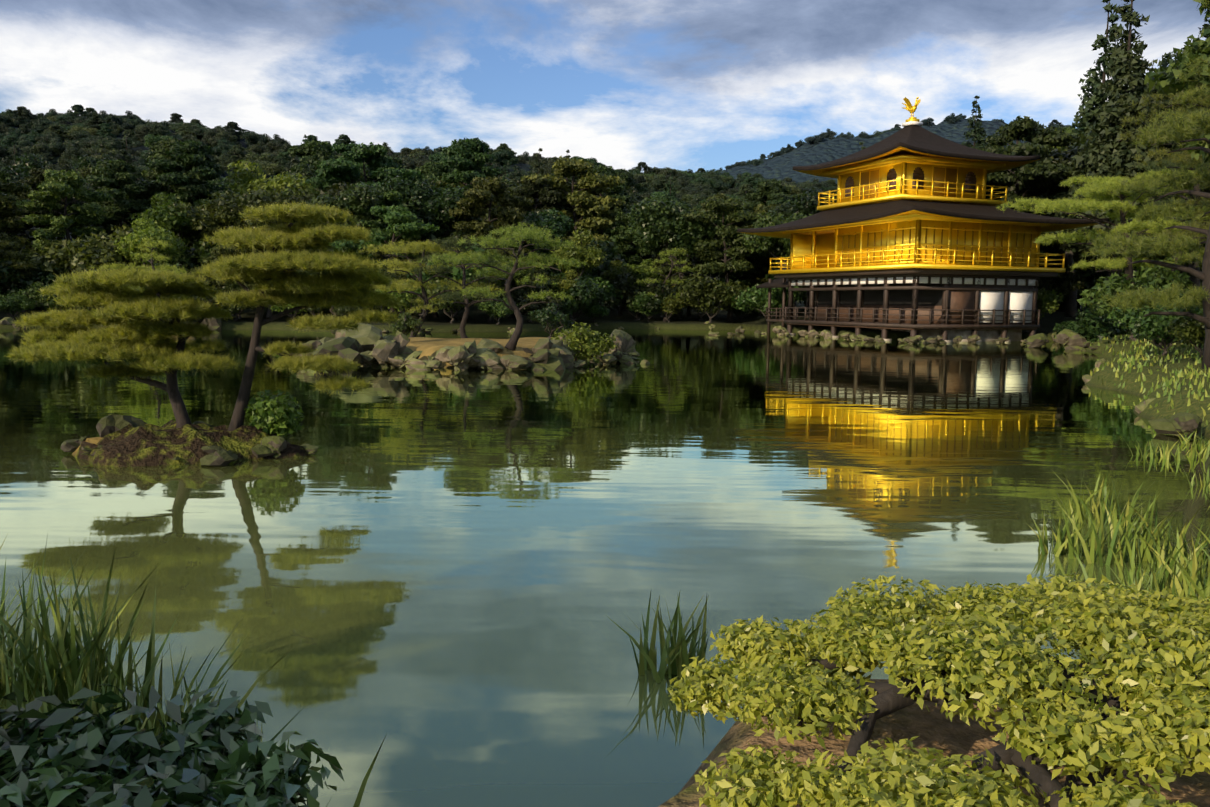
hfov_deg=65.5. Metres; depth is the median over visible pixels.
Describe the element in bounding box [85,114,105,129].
pine tree
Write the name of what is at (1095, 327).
bush
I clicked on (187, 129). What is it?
pine tree
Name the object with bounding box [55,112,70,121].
broadleaf tree
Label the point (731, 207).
pinea tree
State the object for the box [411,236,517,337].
island pine
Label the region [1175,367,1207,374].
reeds
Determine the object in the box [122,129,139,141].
pine tree
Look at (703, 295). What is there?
bush
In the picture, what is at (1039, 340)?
shore boulder
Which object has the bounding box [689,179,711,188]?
broadleaf tree
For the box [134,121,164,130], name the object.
broadleaf tree
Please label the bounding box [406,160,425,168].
broadleaf tree
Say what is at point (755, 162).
broadleaf tree
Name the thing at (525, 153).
broadleaf tree
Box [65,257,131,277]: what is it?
bush
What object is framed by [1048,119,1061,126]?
ridge pine tree
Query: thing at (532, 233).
island pine
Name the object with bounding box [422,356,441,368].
island edge rock
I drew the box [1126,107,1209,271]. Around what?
pine
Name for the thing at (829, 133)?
broadleaf tree
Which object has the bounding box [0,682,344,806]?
camellia shrub
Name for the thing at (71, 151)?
broadleaf tree
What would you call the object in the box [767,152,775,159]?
ridge pine tree
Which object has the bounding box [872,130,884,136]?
broadleaf tree
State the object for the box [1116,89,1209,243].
pine
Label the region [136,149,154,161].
broadleaf tree
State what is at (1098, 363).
bank rock
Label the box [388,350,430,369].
island edge rock
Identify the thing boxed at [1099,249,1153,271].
pine tree
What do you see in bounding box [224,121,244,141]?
pine tree
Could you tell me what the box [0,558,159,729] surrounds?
reeds
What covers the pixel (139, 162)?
broadleaf tree
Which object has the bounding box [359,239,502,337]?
island pine
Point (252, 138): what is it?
broadleaf tree
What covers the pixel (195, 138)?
broadleaf tree
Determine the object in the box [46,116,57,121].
broadleaf tree
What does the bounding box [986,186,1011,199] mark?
pinea tree
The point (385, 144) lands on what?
broadleaf tree
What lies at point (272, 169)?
broadleaf tree
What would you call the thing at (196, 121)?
ridge pine tree
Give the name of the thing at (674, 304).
bush
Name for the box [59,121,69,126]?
pine tree
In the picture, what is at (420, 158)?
broadleaf tree
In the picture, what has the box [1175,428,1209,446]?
reeds
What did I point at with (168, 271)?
bush
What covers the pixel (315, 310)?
bush
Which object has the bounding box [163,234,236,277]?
tree
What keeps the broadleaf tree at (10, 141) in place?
on the hill terrain at (780, 167)
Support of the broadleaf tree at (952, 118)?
on the hill terrain at (780, 167)
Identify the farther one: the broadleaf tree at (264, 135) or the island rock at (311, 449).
the broadleaf tree at (264, 135)
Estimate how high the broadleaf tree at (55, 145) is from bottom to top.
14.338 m
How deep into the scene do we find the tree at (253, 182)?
70.66 m
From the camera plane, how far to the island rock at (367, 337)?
25.13 m
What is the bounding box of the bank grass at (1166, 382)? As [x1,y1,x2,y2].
[1090,334,1209,424]
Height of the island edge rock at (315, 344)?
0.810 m
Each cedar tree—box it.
[501,165,509,183]
[961,96,986,147]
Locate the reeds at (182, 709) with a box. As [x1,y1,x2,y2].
[47,679,193,741]
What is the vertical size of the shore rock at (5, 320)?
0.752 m
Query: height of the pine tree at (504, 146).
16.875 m
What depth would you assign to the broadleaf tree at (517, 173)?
373.84 m
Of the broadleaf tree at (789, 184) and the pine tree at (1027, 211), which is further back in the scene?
the broadleaf tree at (789, 184)
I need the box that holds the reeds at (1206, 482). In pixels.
[1183,466,1209,489]
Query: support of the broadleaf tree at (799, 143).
on the hill terrain at (780, 167)
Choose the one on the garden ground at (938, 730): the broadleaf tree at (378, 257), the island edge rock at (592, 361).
the broadleaf tree at (378, 257)
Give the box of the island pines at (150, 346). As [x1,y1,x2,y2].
[5,201,408,430]
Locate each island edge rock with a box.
[298,338,334,355]
[314,336,361,364]
[319,337,332,342]
[360,351,376,366]
[378,361,394,367]
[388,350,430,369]
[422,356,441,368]
[447,345,473,369]
[449,350,505,369]
[500,355,533,369]
[524,349,564,370]
[549,344,573,367]
[573,360,585,367]
[576,358,594,365]
[596,355,616,364]
[597,329,636,356]
[605,351,634,363]
[615,351,640,362]
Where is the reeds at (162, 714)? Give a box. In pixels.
[102,694,192,743]
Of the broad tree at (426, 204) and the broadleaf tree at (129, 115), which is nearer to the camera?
the broad tree at (426, 204)
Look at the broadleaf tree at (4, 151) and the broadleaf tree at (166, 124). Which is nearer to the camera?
the broadleaf tree at (4, 151)
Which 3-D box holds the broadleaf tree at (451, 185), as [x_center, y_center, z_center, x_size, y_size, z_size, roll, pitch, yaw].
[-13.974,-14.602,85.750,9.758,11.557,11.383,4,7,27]
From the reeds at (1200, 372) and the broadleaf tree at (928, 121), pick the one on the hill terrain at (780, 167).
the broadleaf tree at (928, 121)
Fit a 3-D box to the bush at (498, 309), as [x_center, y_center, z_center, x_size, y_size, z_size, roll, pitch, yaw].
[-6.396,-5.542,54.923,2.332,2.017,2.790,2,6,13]
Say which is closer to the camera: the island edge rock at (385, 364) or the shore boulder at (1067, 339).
the island edge rock at (385, 364)
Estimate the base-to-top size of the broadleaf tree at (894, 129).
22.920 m
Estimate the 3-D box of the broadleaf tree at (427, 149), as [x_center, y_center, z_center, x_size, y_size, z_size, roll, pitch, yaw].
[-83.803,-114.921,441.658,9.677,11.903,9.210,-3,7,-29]
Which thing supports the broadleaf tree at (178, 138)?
on the hill terrain at (780, 167)
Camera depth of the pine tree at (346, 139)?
425.91 m
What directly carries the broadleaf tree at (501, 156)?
on the hill terrain at (780, 167)
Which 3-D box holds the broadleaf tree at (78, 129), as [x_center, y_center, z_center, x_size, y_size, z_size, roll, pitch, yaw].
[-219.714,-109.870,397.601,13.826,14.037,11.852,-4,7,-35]
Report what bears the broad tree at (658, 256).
on the garden ground at (938, 730)
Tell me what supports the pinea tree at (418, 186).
on the garden ground at (938, 730)
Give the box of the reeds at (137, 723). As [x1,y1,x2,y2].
[51,680,146,738]
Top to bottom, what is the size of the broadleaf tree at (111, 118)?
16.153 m
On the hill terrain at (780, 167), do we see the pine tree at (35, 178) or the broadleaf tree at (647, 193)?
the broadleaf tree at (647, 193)
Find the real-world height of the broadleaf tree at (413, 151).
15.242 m
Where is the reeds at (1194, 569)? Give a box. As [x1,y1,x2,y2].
[1107,521,1209,606]
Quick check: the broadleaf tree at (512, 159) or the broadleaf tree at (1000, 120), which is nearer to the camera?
the broadleaf tree at (512, 159)
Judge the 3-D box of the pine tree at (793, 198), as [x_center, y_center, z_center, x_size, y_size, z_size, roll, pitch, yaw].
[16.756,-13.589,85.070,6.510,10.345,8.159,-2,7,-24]
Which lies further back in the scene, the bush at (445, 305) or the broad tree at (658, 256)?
the broad tree at (658, 256)
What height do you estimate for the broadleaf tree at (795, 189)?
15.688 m
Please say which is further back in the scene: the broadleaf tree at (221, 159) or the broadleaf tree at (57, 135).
the broadleaf tree at (57, 135)
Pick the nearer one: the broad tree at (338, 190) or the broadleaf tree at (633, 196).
the broad tree at (338, 190)
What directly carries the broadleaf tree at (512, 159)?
on the hill terrain at (780, 167)
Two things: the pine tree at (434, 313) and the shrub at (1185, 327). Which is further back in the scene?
the pine tree at (434, 313)
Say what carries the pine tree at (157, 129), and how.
on the hill terrain at (780, 167)
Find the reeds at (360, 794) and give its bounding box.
[242,736,385,806]
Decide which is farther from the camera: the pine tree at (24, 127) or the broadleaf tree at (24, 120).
the broadleaf tree at (24, 120)
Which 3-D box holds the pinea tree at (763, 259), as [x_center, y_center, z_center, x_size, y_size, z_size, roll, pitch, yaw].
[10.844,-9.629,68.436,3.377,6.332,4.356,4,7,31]
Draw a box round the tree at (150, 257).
[89,236,193,316]
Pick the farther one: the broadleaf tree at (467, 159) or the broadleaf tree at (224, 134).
the broadleaf tree at (224, 134)
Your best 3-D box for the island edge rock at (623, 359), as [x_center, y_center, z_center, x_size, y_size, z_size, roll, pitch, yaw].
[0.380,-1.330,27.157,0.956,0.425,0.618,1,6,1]
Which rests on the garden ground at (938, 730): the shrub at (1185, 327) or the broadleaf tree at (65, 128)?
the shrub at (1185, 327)
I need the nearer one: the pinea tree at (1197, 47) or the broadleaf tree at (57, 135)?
the pinea tree at (1197, 47)
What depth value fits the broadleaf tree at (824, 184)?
406.49 m
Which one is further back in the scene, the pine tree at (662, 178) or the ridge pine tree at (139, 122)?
the ridge pine tree at (139, 122)
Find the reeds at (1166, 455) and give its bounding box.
[1124,438,1209,459]
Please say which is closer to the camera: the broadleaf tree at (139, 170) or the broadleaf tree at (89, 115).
the broadleaf tree at (139, 170)
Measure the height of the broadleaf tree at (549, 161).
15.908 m
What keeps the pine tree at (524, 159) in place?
on the hill terrain at (780, 167)
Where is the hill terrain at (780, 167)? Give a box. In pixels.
[3,119,1076,263]
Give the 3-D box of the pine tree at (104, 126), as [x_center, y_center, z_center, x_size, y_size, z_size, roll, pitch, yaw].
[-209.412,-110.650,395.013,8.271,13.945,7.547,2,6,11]
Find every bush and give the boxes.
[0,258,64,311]
[0,290,35,319]
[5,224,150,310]
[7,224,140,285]
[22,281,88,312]
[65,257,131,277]
[122,263,194,299]
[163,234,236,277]
[193,295,226,318]
[203,278,254,317]
[208,283,256,320]
[270,303,306,320]
[287,225,334,252]
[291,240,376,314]
[293,290,334,316]
[333,304,368,316]
[355,258,413,310]
[374,282,427,314]
[390,312,422,340]
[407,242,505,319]
[411,272,487,322]
[416,229,511,307]
[477,293,517,324]
[492,267,553,312]
[499,285,562,322]
[527,303,574,338]
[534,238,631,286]
[539,272,610,321]
[554,271,621,315]
[579,304,609,321]
[601,272,676,319]
[627,292,669,321]
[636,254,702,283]
[654,295,685,321]
[657,280,686,317]
[669,276,727,320]
[678,271,748,322]
[726,305,758,319]
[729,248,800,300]
[731,281,806,323]
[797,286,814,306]
[1026,288,1062,331]
[1038,264,1085,315]
[1039,245,1064,267]
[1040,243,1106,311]
[1049,293,1065,310]
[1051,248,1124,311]
[1053,306,1130,341]
[1077,257,1193,341]
[1107,293,1202,354]
[1123,304,1203,347]
[1127,288,1202,345]
[1134,262,1201,284]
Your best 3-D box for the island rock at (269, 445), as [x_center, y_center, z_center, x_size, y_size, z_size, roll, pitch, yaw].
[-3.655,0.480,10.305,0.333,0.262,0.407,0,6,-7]
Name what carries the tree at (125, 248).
on the garden ground at (938, 730)
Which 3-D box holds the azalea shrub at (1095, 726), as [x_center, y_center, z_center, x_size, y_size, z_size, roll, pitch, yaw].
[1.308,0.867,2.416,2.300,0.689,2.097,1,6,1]
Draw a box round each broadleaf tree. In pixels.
[0,109,21,126]
[0,132,18,146]
[0,139,10,155]
[0,148,7,156]
[0,148,31,165]
[0,152,49,236]
[0,192,41,237]
[1,129,27,136]
[8,136,35,155]
[12,117,35,126]
[20,130,44,143]
[20,141,58,160]
[28,131,61,137]
[29,113,52,124]
[35,132,62,145]
[44,109,63,116]
[45,157,72,171]
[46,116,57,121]
[47,139,70,155]
[54,124,73,140]
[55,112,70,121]
[57,158,147,238]
[61,145,98,159]
[64,155,86,164]
[67,125,99,139]
[67,135,98,149]
[71,130,99,140]
[72,113,92,124]
[73,154,101,226]
[74,118,90,124]
[74,119,88,129]
[84,147,117,157]
[84,155,116,160]
[86,136,102,148]
[90,135,123,150]
[92,148,111,156]
[99,110,107,117]
[103,113,128,124]
[104,121,123,135]
[112,137,143,148]
[115,153,142,163]
[117,146,139,156]
[120,122,133,129]
[121,118,144,123]
[122,111,139,119]
[129,159,145,166]
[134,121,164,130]
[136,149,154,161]
[136,165,156,181]
[144,134,173,146]
[144,174,236,255]
[159,121,171,128]
[159,201,255,250]
[164,131,183,140]
[169,122,181,131]
[170,133,184,141]
[174,122,201,131]
[178,133,192,139]
[181,123,209,129]
[185,136,206,144]
[190,125,201,139]
[199,125,226,137]
[201,128,218,145]
[203,130,216,142]
[205,185,317,229]
[208,134,229,147]
[212,137,235,146]
[213,140,232,155]
[213,153,235,166]
[215,129,241,145]
[227,150,247,159]
[238,129,269,138]
[242,151,276,164]
[243,132,267,146]
[244,141,271,154]
[247,165,266,179]
[248,159,272,164]
[254,161,285,175]
[266,141,290,151]
[270,147,289,155]
[272,134,290,144]
[276,162,329,194]
[283,159,299,174]
[338,156,444,228]
[366,241,431,310]
[382,142,393,154]
[399,147,411,155]
[401,155,414,163]
[402,160,416,169]
[406,147,426,154]
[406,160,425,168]
[408,151,425,158]
[413,155,425,160]
[419,151,433,159]
[421,146,432,154]
[428,152,447,159]
[429,176,466,236]
[444,207,500,246]
[478,178,586,248]
[490,149,510,165]
[493,162,509,176]
[500,154,518,165]
[506,165,528,183]
[517,151,531,157]
[525,157,554,166]
[530,163,554,174]
[575,156,596,165]
[607,186,660,295]
[634,172,655,182]
[639,189,659,198]
[643,190,668,200]
[644,173,665,184]
[645,167,661,174]
[649,176,668,189]
[661,167,681,176]
[676,173,692,181]
[677,179,688,186]
[681,193,713,203]
[685,188,713,205]
[686,172,702,178]
[688,177,715,188]
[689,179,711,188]
[692,169,720,175]
[700,170,722,182]
[703,272,724,309]
[710,179,731,193]
[718,175,732,183]
[723,175,734,185]
[724,189,736,195]
[724,194,740,200]
[725,164,737,168]
[728,196,748,202]
[735,161,746,165]
[737,188,757,198]
[742,210,811,306]
[746,158,763,165]
[754,177,774,185]
[774,151,786,156]
[780,144,796,152]
[781,182,803,193]
[783,185,801,195]
[795,140,805,147]
[797,180,812,188]
[804,134,824,144]
[805,181,827,191]
[821,128,836,138]
[822,182,831,192]
[835,132,849,138]
[858,131,874,138]
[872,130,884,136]
[884,127,900,132]
[920,117,933,125]
[943,113,960,123]
[991,119,1004,122]
[1070,47,1209,292]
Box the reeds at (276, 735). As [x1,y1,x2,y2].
[37,690,306,742]
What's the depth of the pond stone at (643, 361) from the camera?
26.91 m
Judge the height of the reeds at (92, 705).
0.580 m
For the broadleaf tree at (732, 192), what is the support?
on the hill terrain at (780, 167)
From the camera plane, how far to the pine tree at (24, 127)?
384.79 m
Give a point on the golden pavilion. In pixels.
(913, 231)
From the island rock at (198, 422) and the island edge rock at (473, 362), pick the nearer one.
the island rock at (198, 422)
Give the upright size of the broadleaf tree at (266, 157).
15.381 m
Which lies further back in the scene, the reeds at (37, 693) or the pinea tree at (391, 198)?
the pinea tree at (391, 198)
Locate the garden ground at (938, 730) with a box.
[0,264,1209,806]
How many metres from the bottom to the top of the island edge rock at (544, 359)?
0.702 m
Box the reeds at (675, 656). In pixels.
[608,592,708,682]
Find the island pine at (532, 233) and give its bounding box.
[417,222,585,350]
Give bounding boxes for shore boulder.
[1026,333,1048,347]
[1054,329,1086,349]
[1078,341,1094,350]
[1089,345,1099,350]
[1109,339,1130,346]
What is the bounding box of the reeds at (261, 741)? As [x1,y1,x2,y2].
[152,720,296,805]
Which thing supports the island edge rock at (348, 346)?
on the pond water
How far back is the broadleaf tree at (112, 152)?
355.20 m
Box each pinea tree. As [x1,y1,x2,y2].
[0,168,31,245]
[15,169,112,249]
[345,189,424,310]
[379,167,446,244]
[449,176,534,297]
[520,156,625,252]
[603,212,656,310]
[680,197,765,322]
[733,250,769,312]
[747,204,780,227]
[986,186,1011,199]
[1144,0,1209,164]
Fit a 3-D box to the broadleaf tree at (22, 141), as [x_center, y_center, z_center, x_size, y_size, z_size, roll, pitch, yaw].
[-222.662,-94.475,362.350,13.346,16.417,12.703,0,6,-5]
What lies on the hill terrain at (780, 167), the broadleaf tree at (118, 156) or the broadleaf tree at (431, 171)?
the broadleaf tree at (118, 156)
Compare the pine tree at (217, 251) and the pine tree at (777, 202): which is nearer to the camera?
the pine tree at (217, 251)
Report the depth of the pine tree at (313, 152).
84.67 m
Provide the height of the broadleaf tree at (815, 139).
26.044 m
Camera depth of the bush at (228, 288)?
54.29 m
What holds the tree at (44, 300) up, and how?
on the garden ground at (938, 730)
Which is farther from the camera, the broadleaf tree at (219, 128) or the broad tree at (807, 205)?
the broadleaf tree at (219, 128)
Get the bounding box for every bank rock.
[1082,374,1092,383]
[1095,358,1105,367]
[1135,398,1155,412]
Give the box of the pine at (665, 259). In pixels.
[629,247,698,321]
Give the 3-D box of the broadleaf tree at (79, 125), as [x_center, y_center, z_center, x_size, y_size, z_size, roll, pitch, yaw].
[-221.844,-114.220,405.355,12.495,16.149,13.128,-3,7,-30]
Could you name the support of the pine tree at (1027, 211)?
on the garden ground at (938, 730)
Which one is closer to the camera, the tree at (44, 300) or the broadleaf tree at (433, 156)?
the tree at (44, 300)
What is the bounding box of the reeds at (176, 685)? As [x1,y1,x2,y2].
[21,614,287,744]
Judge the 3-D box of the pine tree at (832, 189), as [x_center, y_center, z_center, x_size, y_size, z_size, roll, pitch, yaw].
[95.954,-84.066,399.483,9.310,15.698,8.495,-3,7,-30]
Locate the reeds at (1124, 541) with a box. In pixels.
[1054,487,1199,567]
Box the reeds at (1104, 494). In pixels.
[1051,465,1154,526]
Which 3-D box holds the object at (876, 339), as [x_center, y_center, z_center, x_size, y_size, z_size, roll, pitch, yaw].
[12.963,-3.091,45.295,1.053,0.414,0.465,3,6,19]
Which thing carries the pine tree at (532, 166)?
on the hill terrain at (780, 167)
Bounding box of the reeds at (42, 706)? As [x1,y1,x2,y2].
[0,646,150,737]
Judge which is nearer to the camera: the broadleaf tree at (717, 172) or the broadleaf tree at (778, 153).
the broadleaf tree at (717, 172)
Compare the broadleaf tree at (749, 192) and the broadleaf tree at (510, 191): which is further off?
the broadleaf tree at (749, 192)
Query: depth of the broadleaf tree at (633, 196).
102.34 m
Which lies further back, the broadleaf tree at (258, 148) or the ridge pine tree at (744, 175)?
the ridge pine tree at (744, 175)
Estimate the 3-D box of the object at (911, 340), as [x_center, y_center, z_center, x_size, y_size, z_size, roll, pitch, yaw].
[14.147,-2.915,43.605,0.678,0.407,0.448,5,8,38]
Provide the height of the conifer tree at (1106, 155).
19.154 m
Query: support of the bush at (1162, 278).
on the garden ground at (938, 730)
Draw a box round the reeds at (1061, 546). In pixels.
[1030,506,1085,556]
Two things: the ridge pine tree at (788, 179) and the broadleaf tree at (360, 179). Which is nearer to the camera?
the broadleaf tree at (360, 179)
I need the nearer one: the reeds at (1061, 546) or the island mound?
the reeds at (1061, 546)
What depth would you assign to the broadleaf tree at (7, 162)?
342.81 m
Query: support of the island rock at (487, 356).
on the garden ground at (938, 730)
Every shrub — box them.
[0,682,66,803]
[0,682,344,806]
[0,684,227,806]
[0,718,147,806]
[244,388,303,436]
[550,322,618,364]
[667,572,1209,806]
[1164,311,1204,357]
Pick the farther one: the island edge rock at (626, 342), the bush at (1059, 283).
the bush at (1059, 283)
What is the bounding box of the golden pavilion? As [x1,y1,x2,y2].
[737,97,1111,341]
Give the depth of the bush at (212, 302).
52.90 m
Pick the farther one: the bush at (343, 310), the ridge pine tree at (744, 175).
the ridge pine tree at (744, 175)
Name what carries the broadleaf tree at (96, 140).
on the hill terrain at (780, 167)
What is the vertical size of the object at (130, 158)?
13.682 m
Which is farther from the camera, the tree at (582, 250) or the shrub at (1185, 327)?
the tree at (582, 250)
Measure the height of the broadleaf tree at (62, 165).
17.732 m
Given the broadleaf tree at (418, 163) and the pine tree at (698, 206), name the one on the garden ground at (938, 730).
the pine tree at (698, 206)
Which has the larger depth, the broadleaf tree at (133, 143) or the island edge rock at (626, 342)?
the broadleaf tree at (133, 143)
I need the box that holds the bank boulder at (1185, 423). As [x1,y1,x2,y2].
[1148,412,1202,436]
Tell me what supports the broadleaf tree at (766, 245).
on the garden ground at (938, 730)
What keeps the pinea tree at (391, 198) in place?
on the garden ground at (938, 730)
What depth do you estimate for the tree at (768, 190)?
80.98 m
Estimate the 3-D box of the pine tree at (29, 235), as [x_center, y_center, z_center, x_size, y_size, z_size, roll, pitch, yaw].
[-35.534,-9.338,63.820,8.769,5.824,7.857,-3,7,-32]
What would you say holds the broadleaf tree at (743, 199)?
on the hill terrain at (780, 167)
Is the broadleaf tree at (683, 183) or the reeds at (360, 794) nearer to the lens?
the reeds at (360, 794)
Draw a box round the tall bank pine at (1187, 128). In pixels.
[1078,0,1209,369]
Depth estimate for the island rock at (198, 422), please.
10.78 m
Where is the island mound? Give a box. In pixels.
[75,420,309,466]
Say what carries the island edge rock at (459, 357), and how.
on the pond water
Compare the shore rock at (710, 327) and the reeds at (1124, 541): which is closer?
the reeds at (1124, 541)
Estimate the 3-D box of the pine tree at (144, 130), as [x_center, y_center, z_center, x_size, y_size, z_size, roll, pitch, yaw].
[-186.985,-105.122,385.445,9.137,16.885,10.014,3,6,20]
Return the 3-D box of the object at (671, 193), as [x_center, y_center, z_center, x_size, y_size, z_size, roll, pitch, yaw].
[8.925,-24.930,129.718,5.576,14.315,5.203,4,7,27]
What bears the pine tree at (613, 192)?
on the garden ground at (938, 730)
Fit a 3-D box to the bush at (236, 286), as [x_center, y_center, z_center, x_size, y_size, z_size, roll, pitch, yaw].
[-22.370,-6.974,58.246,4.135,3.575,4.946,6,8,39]
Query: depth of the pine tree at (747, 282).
67.07 m
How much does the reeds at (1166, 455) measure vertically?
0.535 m
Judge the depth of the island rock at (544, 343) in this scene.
24.80 m
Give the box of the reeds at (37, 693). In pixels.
[0,630,115,736]
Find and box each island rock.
[61,434,89,451]
[81,445,102,455]
[96,414,146,437]
[193,421,215,427]
[200,446,237,466]
[251,436,286,457]
[300,444,317,453]
[335,323,395,352]
[368,331,412,361]
[435,340,500,366]
[477,339,502,352]
[522,338,563,359]
[552,329,594,357]
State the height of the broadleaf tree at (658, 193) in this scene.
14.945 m
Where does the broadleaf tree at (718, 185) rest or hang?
on the hill terrain at (780, 167)
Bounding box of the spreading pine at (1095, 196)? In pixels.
[996,168,1209,336]
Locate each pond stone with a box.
[640,359,649,363]
[708,332,719,335]
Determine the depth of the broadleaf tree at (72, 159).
342.14 m
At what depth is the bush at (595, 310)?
61.92 m
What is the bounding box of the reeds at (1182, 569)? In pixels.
[1053,533,1209,612]
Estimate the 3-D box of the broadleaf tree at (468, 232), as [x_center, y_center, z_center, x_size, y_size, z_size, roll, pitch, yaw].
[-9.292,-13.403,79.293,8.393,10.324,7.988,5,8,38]
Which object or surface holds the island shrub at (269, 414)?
on the island mound
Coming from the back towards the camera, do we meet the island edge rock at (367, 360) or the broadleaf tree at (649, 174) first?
the broadleaf tree at (649, 174)
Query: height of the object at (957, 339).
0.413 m
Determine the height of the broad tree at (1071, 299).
11.839 m
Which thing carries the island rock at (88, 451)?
on the island mound
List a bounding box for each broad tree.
[296,181,353,201]
[300,182,380,230]
[371,175,481,308]
[492,208,574,265]
[627,195,734,319]
[649,248,695,267]
[766,187,836,220]
[1007,134,1167,317]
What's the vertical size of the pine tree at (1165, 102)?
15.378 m
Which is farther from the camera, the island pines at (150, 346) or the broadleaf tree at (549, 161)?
the broadleaf tree at (549, 161)
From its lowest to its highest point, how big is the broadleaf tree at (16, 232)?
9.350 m
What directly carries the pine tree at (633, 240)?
on the garden ground at (938, 730)
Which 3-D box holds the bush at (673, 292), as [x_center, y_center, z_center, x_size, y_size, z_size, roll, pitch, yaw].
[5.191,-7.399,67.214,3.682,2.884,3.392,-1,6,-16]
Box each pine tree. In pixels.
[0,117,10,125]
[0,232,38,279]
[8,106,36,123]
[8,167,87,239]
[16,124,31,135]
[31,120,56,133]
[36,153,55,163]
[42,124,69,142]
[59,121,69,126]
[67,104,86,123]
[70,165,105,235]
[83,108,98,116]
[83,159,156,234]
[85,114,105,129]
[95,123,116,137]
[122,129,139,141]
[124,138,209,206]
[132,120,146,128]
[134,126,152,144]
[143,124,169,143]
[145,139,239,249]
[168,113,182,122]
[177,126,197,136]
[189,242,284,320]
[190,119,206,126]
[222,159,236,172]
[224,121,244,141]
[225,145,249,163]
[268,139,347,179]
[274,157,287,166]
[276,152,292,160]
[305,142,423,305]
[306,135,320,141]
[329,205,438,313]
[334,134,355,144]
[387,155,407,169]
[404,240,458,316]
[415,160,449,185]
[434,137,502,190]
[493,143,512,154]
[502,176,572,272]
[518,156,529,163]
[527,161,542,172]
[568,165,633,303]
[609,211,654,259]
[614,169,648,254]
[635,161,652,173]
[636,175,647,187]
[640,182,650,190]
[654,176,667,190]
[654,232,750,316]
[686,193,745,280]
[693,197,708,277]
[695,168,704,172]
[722,247,788,289]
[733,184,754,201]
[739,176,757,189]
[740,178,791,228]
[741,172,751,178]
[746,199,798,245]
[752,173,767,179]
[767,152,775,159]
[782,177,791,181]
[786,194,803,306]
[810,183,823,196]
[827,179,836,186]
[828,187,836,197]
[971,116,1077,234]
[1022,188,1066,237]
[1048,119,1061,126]
[1057,126,1079,151]
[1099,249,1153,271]
[1135,254,1164,274]
[1140,19,1209,169]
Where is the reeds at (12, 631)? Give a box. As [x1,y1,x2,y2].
[0,535,121,725]
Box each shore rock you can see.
[0,317,12,324]
[12,324,28,328]
[202,316,221,329]
[418,327,432,332]
[704,321,715,329]
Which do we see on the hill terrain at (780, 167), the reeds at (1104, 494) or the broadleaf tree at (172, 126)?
the broadleaf tree at (172, 126)
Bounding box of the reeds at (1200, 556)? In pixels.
[1159,513,1209,571]
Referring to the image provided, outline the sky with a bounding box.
[0,0,1209,172]
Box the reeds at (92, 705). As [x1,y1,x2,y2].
[0,658,129,738]
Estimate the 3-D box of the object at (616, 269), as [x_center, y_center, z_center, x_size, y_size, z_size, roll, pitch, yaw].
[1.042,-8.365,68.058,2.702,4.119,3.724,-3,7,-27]
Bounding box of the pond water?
[0,329,1209,806]

